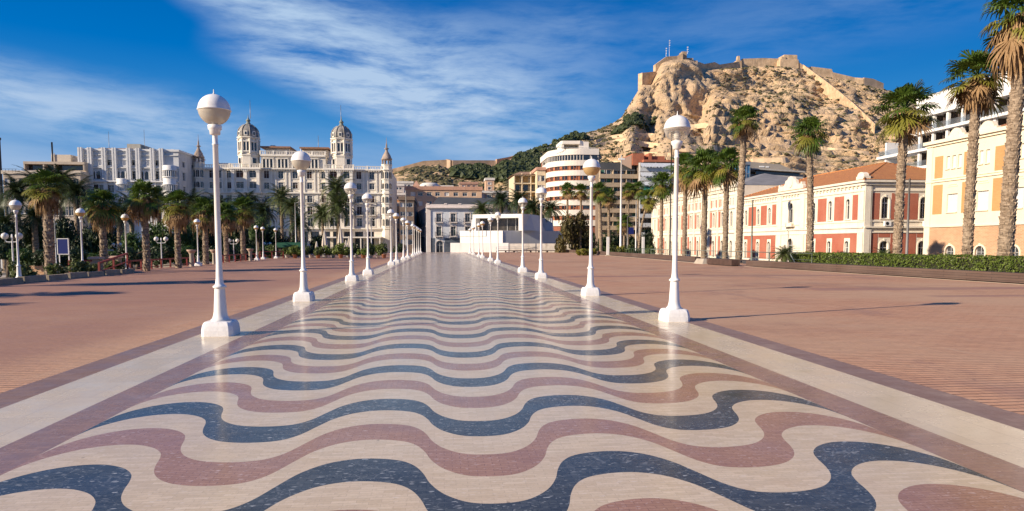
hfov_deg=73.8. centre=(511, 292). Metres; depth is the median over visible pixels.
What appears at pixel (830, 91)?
castle
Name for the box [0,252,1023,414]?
brick paving
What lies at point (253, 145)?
tower window
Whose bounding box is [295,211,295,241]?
pole
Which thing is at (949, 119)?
hotel
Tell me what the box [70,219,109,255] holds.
garden tree
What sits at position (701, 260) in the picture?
concrete block
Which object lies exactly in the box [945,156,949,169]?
window
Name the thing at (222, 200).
date palm
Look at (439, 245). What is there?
door
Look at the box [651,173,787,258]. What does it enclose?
customs hall
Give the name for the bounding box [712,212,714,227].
window
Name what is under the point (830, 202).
window
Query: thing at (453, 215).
window
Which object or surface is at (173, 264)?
garden wall
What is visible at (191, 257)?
urn pillar
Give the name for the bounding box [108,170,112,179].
window
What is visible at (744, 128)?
fan palm
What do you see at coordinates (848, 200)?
window
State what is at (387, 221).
turret window
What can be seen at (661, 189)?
fan palm
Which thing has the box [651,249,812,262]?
railing
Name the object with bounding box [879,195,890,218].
window
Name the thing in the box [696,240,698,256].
window
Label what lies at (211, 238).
garden tree
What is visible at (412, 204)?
apartment house
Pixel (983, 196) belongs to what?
window
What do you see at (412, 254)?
street lamp
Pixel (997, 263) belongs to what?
hedge
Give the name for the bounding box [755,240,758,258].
window
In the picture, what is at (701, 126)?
retaining wall
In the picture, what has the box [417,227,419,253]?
street lamp
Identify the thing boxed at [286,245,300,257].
potted plant
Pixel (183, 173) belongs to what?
window
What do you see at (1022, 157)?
window
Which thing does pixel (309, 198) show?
window
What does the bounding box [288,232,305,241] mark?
garden tree
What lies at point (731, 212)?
window
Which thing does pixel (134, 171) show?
window
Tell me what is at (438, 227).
window
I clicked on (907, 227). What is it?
lamp column
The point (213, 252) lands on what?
urn pillar
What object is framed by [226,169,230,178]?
window
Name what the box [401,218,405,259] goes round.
street lamp
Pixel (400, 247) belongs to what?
garden tree
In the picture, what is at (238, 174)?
window
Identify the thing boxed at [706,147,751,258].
fan palm
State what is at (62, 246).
sign
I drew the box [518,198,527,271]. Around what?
street lamp
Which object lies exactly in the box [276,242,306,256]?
kiosk
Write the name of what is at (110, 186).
window
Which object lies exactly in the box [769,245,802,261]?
sago palm
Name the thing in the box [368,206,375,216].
window
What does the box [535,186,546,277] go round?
street lamp
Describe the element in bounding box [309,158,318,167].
attic window
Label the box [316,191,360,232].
date palm
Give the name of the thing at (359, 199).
window
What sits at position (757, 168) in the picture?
modern building
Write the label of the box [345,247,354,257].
potted plant
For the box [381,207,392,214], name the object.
turret window
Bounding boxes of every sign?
[57,238,69,268]
[627,216,634,245]
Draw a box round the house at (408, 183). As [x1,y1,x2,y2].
[397,181,413,192]
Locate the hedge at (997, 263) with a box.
[791,251,1023,272]
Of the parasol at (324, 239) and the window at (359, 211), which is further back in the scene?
the window at (359, 211)
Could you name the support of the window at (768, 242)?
in the customs house at (854, 209)
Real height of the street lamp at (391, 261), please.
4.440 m
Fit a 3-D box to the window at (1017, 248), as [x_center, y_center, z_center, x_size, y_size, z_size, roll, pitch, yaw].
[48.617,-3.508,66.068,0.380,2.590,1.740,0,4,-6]
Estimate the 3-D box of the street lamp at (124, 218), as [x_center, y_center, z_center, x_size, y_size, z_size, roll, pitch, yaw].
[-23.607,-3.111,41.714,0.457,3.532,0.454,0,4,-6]
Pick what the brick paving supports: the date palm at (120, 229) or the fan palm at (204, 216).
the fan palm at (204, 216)
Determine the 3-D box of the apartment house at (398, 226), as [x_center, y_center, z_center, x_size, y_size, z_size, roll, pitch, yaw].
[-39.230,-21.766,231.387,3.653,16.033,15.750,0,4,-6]
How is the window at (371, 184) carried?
in the palace
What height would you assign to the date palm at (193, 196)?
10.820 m
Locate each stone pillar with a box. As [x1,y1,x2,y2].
[87,257,104,269]
[108,256,123,269]
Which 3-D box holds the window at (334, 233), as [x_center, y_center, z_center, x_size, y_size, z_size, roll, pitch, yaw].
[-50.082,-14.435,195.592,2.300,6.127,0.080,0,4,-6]
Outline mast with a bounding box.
[618,155,624,246]
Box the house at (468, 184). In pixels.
[459,182,477,186]
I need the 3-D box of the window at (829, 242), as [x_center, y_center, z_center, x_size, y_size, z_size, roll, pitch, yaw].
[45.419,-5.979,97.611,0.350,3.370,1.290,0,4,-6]
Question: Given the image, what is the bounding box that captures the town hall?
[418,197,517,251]
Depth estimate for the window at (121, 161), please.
178.49 m
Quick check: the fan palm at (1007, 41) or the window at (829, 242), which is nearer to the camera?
the fan palm at (1007, 41)
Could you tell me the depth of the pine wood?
425.61 m
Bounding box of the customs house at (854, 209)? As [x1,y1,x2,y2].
[742,162,925,261]
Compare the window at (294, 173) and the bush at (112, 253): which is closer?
the bush at (112, 253)
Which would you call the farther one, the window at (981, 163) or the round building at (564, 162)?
the round building at (564, 162)
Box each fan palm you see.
[21,168,69,273]
[74,188,123,268]
[123,178,165,270]
[158,189,196,267]
[187,197,220,264]
[220,201,239,261]
[229,196,260,260]
[559,181,574,242]
[570,183,588,249]
[587,181,610,250]
[601,187,617,244]
[616,214,633,245]
[619,182,637,245]
[631,181,647,244]
[637,189,658,250]
[644,171,673,254]
[663,152,697,255]
[681,146,723,258]
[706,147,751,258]
[727,104,762,262]
[785,115,831,251]
[867,79,945,254]
[937,49,1008,257]
[979,0,1023,257]
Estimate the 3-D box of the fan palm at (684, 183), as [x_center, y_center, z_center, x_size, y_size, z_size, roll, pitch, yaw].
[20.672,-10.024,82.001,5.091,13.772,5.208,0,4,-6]
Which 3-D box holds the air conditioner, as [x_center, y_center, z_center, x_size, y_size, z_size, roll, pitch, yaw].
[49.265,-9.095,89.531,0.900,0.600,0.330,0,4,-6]
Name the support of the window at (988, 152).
in the office building at (946, 168)
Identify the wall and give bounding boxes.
[31,265,43,274]
[142,262,196,268]
[392,151,526,172]
[450,243,570,251]
[566,250,700,262]
[589,138,717,151]
[594,133,669,141]
[636,151,695,155]
[690,123,709,130]
[744,260,1023,284]
[750,157,800,162]
[820,146,869,154]
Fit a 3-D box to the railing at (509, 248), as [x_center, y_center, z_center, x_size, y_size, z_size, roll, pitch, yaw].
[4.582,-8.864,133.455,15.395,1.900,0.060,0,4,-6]
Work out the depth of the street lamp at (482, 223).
80.91 m
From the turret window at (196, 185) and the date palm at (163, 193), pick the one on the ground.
the date palm at (163, 193)
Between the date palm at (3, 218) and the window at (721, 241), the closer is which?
the date palm at (3, 218)
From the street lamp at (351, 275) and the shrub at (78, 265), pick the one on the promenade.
the street lamp at (351, 275)
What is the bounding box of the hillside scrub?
[393,65,917,190]
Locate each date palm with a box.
[0,172,37,240]
[0,208,30,272]
[11,164,54,224]
[12,204,57,252]
[28,164,87,266]
[53,175,98,238]
[71,187,115,223]
[106,198,140,264]
[110,191,146,264]
[152,187,170,222]
[178,188,211,261]
[203,192,230,213]
[226,190,267,216]
[247,197,282,225]
[264,183,298,240]
[274,194,304,240]
[283,212,315,241]
[305,202,336,233]
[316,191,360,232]
[318,173,354,242]
[469,199,493,216]
[485,188,512,213]
[501,188,530,213]
[517,195,544,215]
[534,197,565,221]
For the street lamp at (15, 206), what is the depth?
28.88 m
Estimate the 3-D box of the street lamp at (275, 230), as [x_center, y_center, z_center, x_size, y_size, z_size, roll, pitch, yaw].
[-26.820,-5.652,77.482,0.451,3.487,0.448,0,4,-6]
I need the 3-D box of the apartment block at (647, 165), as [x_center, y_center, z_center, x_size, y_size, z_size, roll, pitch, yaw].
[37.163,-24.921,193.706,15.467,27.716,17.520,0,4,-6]
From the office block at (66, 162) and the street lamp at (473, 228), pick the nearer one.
the street lamp at (473, 228)
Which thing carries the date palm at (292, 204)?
on the ground
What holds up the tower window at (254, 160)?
in the palace
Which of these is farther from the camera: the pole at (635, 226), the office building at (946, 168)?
the pole at (635, 226)
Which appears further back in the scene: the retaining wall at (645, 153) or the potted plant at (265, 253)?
the retaining wall at (645, 153)
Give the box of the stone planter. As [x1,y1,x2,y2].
[0,269,134,284]
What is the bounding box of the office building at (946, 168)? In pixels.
[923,113,1023,259]
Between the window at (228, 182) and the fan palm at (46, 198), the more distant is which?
the window at (228, 182)
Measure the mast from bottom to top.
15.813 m
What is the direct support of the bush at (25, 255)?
on the ground
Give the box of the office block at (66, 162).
[1,142,91,231]
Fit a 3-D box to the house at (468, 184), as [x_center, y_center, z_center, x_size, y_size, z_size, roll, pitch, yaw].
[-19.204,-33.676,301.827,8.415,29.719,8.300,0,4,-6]
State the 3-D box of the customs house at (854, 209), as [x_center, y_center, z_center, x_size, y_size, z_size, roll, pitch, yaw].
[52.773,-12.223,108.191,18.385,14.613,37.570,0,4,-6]
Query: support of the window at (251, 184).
in the palace
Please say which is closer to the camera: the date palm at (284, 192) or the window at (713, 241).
the date palm at (284, 192)
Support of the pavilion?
on the road
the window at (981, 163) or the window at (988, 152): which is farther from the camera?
the window at (981, 163)
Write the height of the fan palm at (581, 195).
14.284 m
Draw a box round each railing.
[98,253,128,270]
[129,257,194,269]
[222,253,255,262]
[259,251,283,258]
[496,243,548,251]
[626,248,663,254]
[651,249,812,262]
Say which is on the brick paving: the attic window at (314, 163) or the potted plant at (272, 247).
the potted plant at (272, 247)
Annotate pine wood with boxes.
[448,111,656,181]
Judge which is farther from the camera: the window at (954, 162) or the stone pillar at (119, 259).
the window at (954, 162)
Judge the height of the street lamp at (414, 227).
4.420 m
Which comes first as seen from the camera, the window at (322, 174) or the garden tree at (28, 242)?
the garden tree at (28, 242)
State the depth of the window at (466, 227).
164.23 m
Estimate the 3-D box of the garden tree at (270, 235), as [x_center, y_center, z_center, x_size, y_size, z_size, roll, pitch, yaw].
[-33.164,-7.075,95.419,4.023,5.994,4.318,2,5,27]
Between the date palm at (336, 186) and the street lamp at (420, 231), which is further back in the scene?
the date palm at (336, 186)
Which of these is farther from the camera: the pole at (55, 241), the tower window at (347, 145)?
the tower window at (347, 145)
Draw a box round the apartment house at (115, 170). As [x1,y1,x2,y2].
[77,131,204,241]
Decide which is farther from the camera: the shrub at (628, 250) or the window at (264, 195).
the window at (264, 195)
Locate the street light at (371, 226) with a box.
[371,204,375,243]
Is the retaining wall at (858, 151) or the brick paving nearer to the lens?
the brick paving
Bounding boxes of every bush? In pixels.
[5,248,33,265]
[31,249,66,273]
[57,246,89,265]
[87,251,118,265]
[113,244,142,267]
[137,243,174,267]
[172,244,195,265]
[194,244,223,262]
[229,244,253,260]
[247,244,270,257]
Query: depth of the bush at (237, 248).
76.74 m
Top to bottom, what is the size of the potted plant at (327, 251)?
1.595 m
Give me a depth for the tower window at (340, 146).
192.76 m
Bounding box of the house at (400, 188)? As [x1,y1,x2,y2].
[397,184,405,192]
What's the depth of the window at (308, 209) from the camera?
194.13 m
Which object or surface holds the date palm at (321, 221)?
on the ground
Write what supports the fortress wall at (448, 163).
on the hill
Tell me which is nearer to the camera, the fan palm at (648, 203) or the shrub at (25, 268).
the shrub at (25, 268)
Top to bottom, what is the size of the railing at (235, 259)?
1.050 m
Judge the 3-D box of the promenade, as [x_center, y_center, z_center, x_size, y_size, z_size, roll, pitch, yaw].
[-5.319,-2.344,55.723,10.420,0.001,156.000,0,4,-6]
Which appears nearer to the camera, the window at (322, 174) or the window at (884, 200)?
the window at (884, 200)
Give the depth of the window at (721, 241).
135.62 m
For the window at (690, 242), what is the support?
in the customs hall
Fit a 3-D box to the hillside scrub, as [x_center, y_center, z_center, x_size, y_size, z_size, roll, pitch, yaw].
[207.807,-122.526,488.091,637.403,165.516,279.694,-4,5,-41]
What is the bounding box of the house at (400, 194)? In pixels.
[397,193,404,203]
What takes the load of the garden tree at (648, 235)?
on the road
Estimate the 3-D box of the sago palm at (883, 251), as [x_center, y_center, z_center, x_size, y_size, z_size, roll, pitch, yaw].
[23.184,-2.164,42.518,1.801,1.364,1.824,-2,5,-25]
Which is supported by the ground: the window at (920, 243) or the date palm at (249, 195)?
the date palm at (249, 195)
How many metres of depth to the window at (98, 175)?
178.18 m
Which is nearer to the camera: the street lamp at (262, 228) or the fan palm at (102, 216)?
the fan palm at (102, 216)
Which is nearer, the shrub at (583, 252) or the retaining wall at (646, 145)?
the shrub at (583, 252)
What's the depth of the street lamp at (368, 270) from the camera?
36.78 m
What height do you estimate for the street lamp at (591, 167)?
4.420 m
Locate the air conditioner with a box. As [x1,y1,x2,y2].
[883,221,890,225]
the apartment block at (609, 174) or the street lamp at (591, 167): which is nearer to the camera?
the street lamp at (591, 167)
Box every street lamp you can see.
[9,200,21,277]
[75,208,84,260]
[121,214,129,268]
[194,219,201,265]
[197,89,239,336]
[254,225,259,259]
[260,226,265,258]
[274,228,277,257]
[291,150,314,300]
[344,180,358,280]
[362,193,373,274]
[387,209,394,264]
[393,213,399,262]
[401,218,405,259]
[405,220,409,257]
[411,224,414,255]
[413,226,416,254]
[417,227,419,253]
[419,229,421,252]
[472,226,474,254]
[477,223,480,256]
[480,221,484,257]
[488,216,493,260]
[494,212,500,262]
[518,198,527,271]
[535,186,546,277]
[581,156,600,295]
[658,111,690,321]
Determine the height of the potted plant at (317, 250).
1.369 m
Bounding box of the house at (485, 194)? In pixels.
[482,191,508,201]
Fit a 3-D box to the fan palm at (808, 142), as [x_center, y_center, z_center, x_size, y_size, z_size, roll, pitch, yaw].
[21.597,-6.883,50.164,3.305,12.058,3.108,0,4,-6]
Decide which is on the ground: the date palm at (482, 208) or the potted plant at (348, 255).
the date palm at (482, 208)
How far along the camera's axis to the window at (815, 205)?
100.96 m
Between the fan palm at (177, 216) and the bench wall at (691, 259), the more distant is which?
the bench wall at (691, 259)
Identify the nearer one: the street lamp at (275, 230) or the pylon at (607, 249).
the street lamp at (275, 230)
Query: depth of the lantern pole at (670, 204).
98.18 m
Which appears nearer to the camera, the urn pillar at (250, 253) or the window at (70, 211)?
the urn pillar at (250, 253)
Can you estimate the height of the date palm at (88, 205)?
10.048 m
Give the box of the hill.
[394,59,917,190]
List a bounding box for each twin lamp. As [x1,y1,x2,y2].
[1,233,22,270]
[154,237,167,266]
[229,239,238,260]
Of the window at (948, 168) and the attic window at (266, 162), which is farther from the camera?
the attic window at (266, 162)
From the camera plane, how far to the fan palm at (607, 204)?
123.14 m
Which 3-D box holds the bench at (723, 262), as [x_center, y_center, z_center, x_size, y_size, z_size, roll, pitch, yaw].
[16.258,-2.372,52.677,0.640,0.500,4.800,0,4,-6]
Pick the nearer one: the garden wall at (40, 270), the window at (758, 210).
the garden wall at (40, 270)
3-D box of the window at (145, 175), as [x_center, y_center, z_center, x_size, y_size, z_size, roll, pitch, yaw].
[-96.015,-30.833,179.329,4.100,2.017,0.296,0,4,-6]
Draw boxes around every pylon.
[605,237,609,255]
[642,237,644,252]
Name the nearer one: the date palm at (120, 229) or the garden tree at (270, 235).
the date palm at (120, 229)
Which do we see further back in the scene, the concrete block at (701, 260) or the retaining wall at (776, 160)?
the retaining wall at (776, 160)
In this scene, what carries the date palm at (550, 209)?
on the ground
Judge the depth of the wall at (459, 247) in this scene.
133.87 m
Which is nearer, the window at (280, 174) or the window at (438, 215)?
the window at (438, 215)
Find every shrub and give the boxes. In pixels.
[7,260,32,277]
[9,268,38,275]
[43,262,68,274]
[68,258,89,271]
[86,263,97,271]
[103,260,126,269]
[576,248,588,255]
[605,245,621,251]
[623,245,639,252]
[645,245,655,253]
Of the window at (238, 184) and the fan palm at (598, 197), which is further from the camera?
the window at (238, 184)
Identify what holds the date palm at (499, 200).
on the ground
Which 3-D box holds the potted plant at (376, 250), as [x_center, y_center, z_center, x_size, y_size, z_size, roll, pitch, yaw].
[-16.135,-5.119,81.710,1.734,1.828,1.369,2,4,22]
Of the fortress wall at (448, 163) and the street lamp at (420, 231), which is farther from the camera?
the fortress wall at (448, 163)
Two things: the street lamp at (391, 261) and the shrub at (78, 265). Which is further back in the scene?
the street lamp at (391, 261)
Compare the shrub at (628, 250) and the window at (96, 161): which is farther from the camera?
the window at (96, 161)
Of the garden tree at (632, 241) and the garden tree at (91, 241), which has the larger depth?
the garden tree at (632, 241)
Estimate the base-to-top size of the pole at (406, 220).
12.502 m
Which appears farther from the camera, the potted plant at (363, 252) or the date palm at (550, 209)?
the date palm at (550, 209)
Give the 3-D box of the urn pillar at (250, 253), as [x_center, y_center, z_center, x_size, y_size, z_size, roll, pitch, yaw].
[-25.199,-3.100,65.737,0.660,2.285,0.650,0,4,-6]
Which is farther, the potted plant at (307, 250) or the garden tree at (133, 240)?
the potted plant at (307, 250)
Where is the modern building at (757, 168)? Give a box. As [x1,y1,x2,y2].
[750,162,804,178]
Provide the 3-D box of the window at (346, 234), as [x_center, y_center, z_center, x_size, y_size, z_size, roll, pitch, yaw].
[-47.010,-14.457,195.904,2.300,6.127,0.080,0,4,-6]
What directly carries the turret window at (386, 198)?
in the palace
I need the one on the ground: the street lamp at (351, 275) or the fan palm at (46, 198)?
the fan palm at (46, 198)
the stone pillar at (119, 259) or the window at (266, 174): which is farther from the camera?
the window at (266, 174)
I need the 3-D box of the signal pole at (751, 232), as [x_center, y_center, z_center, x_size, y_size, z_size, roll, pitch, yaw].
[20.818,-4.765,59.218,0.396,6.538,0.377,0,4,-6]
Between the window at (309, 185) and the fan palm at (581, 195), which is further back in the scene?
the window at (309, 185)
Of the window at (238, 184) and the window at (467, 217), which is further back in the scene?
the window at (238, 184)
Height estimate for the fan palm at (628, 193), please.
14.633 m
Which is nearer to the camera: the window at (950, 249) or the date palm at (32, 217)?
the date palm at (32, 217)
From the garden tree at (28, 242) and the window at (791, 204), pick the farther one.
the window at (791, 204)
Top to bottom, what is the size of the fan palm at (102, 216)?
5.992 m
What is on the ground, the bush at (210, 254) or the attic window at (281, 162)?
the bush at (210, 254)
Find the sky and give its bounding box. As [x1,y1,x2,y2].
[0,0,1020,215]
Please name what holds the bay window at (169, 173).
in the apartment house at (115, 170)
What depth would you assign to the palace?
193.24 m
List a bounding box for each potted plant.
[257,247,269,256]
[267,244,278,257]
[280,247,290,257]
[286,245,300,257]
[300,247,310,255]
[305,245,314,257]
[314,246,324,257]
[319,245,332,257]
[332,242,347,257]
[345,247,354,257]
[349,242,359,257]
[357,248,369,257]
[365,243,374,257]
[373,243,378,257]
[377,243,387,257]
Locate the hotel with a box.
[876,71,1023,167]
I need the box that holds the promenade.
[0,252,1023,510]
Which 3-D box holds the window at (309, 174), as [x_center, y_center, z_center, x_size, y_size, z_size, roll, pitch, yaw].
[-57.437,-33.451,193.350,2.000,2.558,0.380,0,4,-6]
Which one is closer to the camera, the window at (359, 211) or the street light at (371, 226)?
the street light at (371, 226)
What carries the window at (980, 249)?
in the office building at (946, 168)
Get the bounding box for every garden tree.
[0,219,25,276]
[19,219,43,252]
[54,212,79,266]
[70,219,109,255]
[107,224,124,251]
[121,231,152,269]
[149,219,174,249]
[173,221,200,251]
[194,214,221,259]
[221,225,248,249]
[246,218,265,248]
[248,215,266,258]
[264,224,292,256]
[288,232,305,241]
[307,234,322,248]
[392,243,404,251]
[554,210,589,252]
[581,232,595,249]
[595,228,617,251]
[614,233,637,252]
[640,224,654,253]
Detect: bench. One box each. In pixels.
[496,250,554,251]
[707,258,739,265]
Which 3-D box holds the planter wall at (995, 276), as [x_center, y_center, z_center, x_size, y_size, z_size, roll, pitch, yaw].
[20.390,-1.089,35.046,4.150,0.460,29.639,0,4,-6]
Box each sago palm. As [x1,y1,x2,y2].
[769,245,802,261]
[874,247,892,253]
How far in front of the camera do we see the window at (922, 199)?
90.34 m
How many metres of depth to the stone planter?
31.60 m
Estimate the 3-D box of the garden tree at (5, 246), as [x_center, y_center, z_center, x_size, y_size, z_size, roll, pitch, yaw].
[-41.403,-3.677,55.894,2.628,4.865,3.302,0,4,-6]
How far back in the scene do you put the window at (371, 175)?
195.17 m
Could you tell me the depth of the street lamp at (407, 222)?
78.84 m
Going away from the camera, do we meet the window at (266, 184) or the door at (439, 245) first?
the door at (439, 245)
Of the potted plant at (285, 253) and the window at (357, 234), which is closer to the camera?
the potted plant at (285, 253)
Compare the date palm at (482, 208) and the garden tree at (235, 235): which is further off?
the date palm at (482, 208)
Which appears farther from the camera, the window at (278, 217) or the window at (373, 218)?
the window at (373, 218)
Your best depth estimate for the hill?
541.25 m
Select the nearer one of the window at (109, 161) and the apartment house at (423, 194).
the window at (109, 161)
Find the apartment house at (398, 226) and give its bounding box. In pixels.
[397,204,399,240]
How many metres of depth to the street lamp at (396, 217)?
59.59 m
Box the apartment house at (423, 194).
[405,181,482,211]
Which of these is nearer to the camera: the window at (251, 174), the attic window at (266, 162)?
the window at (251, 174)
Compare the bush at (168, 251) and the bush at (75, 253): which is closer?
the bush at (75, 253)
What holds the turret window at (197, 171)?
in the palace
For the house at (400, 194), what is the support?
on the ground
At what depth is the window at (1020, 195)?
65.45 m
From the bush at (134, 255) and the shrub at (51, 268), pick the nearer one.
the shrub at (51, 268)
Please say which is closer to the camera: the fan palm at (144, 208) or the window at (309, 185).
the fan palm at (144, 208)
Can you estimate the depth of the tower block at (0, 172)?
241.25 m
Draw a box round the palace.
[192,112,396,251]
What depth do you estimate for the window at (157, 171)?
179.89 m
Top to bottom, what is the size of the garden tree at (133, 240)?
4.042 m
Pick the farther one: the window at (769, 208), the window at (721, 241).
the window at (721, 241)
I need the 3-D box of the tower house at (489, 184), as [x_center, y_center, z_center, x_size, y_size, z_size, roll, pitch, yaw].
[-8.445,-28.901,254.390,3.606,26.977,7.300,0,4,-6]
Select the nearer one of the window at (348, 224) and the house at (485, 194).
the window at (348, 224)
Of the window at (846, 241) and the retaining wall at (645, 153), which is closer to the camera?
the window at (846, 241)
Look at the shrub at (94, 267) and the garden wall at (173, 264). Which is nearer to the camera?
the shrub at (94, 267)
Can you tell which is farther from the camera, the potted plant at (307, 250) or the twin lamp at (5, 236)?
the potted plant at (307, 250)
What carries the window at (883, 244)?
in the customs house at (854, 209)
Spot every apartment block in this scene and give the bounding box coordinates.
[507,172,534,213]
[531,167,546,217]
[595,162,637,249]
[622,153,679,243]
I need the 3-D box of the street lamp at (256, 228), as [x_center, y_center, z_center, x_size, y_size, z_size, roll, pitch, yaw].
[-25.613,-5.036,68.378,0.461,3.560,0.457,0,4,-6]
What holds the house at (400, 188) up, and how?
on the ground
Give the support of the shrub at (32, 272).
in the stone planter
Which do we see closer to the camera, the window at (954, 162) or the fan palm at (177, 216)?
the fan palm at (177, 216)
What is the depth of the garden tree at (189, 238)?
80.92 m
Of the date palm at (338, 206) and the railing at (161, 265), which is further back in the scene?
the date palm at (338, 206)
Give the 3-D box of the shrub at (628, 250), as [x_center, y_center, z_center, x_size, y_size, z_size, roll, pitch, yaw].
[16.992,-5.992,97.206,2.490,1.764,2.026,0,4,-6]
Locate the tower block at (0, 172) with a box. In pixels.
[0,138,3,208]
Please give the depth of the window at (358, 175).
194.79 m
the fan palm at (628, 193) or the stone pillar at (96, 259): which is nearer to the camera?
the stone pillar at (96, 259)
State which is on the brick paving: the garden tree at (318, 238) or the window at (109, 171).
the garden tree at (318, 238)
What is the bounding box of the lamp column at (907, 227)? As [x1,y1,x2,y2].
[905,179,910,253]
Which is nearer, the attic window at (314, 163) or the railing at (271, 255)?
the railing at (271, 255)
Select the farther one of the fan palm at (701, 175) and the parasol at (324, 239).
the parasol at (324, 239)
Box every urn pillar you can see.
[186,250,195,266]
[210,250,215,263]
[247,249,253,260]
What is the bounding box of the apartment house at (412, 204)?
[398,196,418,251]
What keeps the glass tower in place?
on the ground
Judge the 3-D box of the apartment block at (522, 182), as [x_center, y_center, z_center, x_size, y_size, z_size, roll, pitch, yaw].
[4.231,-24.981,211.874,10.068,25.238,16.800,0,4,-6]
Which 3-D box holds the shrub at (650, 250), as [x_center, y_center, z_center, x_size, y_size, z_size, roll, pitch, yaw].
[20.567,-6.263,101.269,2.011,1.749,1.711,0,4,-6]
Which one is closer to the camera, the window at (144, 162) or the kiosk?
the kiosk
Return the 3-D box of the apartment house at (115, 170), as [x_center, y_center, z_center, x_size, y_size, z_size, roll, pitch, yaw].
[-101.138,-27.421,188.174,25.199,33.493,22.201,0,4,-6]
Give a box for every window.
[69,207,72,215]
[93,158,101,166]
[93,184,103,190]
[94,171,101,178]
[107,158,111,165]
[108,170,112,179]
[108,184,113,192]
[116,178,129,236]
[117,158,125,166]
[118,171,126,178]
[132,170,135,179]
[141,159,149,166]
[142,172,149,178]
[156,170,159,179]
[162,165,177,234]
[182,171,185,181]
[193,169,204,177]
[194,182,204,188]
[208,169,212,177]
[208,181,212,188]
[225,181,230,188]
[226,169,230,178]
[235,170,243,177]
[235,181,243,188]
[241,140,248,151]
[248,170,255,177]
[248,181,255,188]
[251,141,258,151]
[251,157,257,163]
[262,158,273,167]
[262,194,270,202]
[263,170,269,178]
[263,181,269,188]
[277,158,288,167]
[277,170,283,178]
[277,181,283,188]
[278,217,284,226]
[292,170,297,178]
[292,182,298,188]
[305,195,313,203]
[306,170,312,178]
[306,182,312,189]
[306,205,313,216]
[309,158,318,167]
[320,170,324,178]
[325,232,329,248]
[329,170,336,178]
[333,232,336,246]
[337,142,342,152]
[343,170,349,178]
[343,217,349,226]
[344,232,349,243]
[345,142,349,153]
[345,158,350,164]
[355,171,361,179]
[355,182,361,189]
[355,195,362,204]
[355,205,362,216]
[355,232,362,248]
[356,217,362,226]
[366,232,373,245]
[368,171,374,179]
[368,182,374,189]
[368,195,375,203]
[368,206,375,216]
[369,217,375,226]
[381,171,392,179]
[381,183,392,189]
[381,197,392,203]
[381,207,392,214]
[382,219,392,226]
[435,212,442,223]
[435,225,442,236]
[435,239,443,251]
[449,212,456,223]
[449,225,456,237]
[464,212,471,223]
[464,225,470,230]
[689,240,691,255]
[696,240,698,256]
[711,239,714,256]
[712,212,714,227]
[720,239,722,257]
[729,210,732,226]
[729,239,732,257]
[743,240,746,258]
[744,209,747,225]
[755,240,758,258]
[756,207,759,225]
[766,240,770,259]
[767,206,771,224]
[787,237,792,256]
[788,201,793,222]
[814,201,816,221]
[826,239,831,252]
[827,199,832,220]
[843,239,849,252]
[845,197,850,219]
[878,239,888,253]
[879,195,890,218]
[916,239,922,254]
[918,195,924,219]
[944,243,954,254]
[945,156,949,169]
[945,193,957,212]
[950,155,955,168]
[956,154,961,167]
[973,243,985,256]
[975,190,988,210]
[977,150,983,164]
[984,149,989,163]
[1014,244,1020,259]
[1016,187,1023,208]
[1020,143,1023,158]
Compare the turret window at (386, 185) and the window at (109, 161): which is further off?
the turret window at (386, 185)
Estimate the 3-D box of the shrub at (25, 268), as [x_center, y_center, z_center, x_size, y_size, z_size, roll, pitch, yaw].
[-21.345,-0.944,29.567,1.024,0.941,1.092,0,4,-6]
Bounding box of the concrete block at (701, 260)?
[694,258,707,263]
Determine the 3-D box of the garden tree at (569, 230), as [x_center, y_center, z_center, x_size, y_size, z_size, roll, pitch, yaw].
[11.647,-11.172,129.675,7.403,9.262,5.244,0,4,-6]
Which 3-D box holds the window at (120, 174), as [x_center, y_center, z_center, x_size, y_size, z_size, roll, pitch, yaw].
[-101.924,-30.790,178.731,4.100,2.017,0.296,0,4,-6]
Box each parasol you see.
[321,230,327,256]
[337,226,343,246]
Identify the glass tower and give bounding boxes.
[729,161,750,178]
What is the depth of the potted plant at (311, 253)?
80.78 m
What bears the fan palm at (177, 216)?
on the brick paving
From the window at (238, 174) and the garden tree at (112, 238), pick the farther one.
the window at (238, 174)
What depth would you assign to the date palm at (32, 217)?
66.91 m
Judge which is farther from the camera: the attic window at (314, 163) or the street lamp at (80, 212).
the attic window at (314, 163)
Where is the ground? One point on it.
(134, 266)
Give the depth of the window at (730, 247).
131.26 m
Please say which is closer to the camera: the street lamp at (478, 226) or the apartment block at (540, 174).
the street lamp at (478, 226)
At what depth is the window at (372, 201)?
195.41 m
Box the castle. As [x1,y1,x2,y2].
[638,40,883,132]
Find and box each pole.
[54,217,57,272]
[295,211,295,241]
[405,193,406,251]
[635,201,636,250]
[669,131,674,254]
[750,200,752,259]
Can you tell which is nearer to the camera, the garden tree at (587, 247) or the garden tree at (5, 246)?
the garden tree at (5, 246)
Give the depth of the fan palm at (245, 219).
68.93 m
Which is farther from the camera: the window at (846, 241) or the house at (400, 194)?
the house at (400, 194)
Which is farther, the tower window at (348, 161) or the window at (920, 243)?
the tower window at (348, 161)
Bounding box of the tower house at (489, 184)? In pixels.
[484,178,494,190]
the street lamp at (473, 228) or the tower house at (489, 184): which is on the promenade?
the street lamp at (473, 228)
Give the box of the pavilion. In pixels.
[460,214,562,243]
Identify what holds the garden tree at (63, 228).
on the ground
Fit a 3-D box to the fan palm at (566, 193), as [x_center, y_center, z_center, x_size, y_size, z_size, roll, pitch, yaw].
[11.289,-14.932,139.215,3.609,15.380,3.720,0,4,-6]
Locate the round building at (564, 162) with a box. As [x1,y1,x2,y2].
[540,141,598,232]
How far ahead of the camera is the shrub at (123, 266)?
38.08 m
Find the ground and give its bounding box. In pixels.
[0,257,780,274]

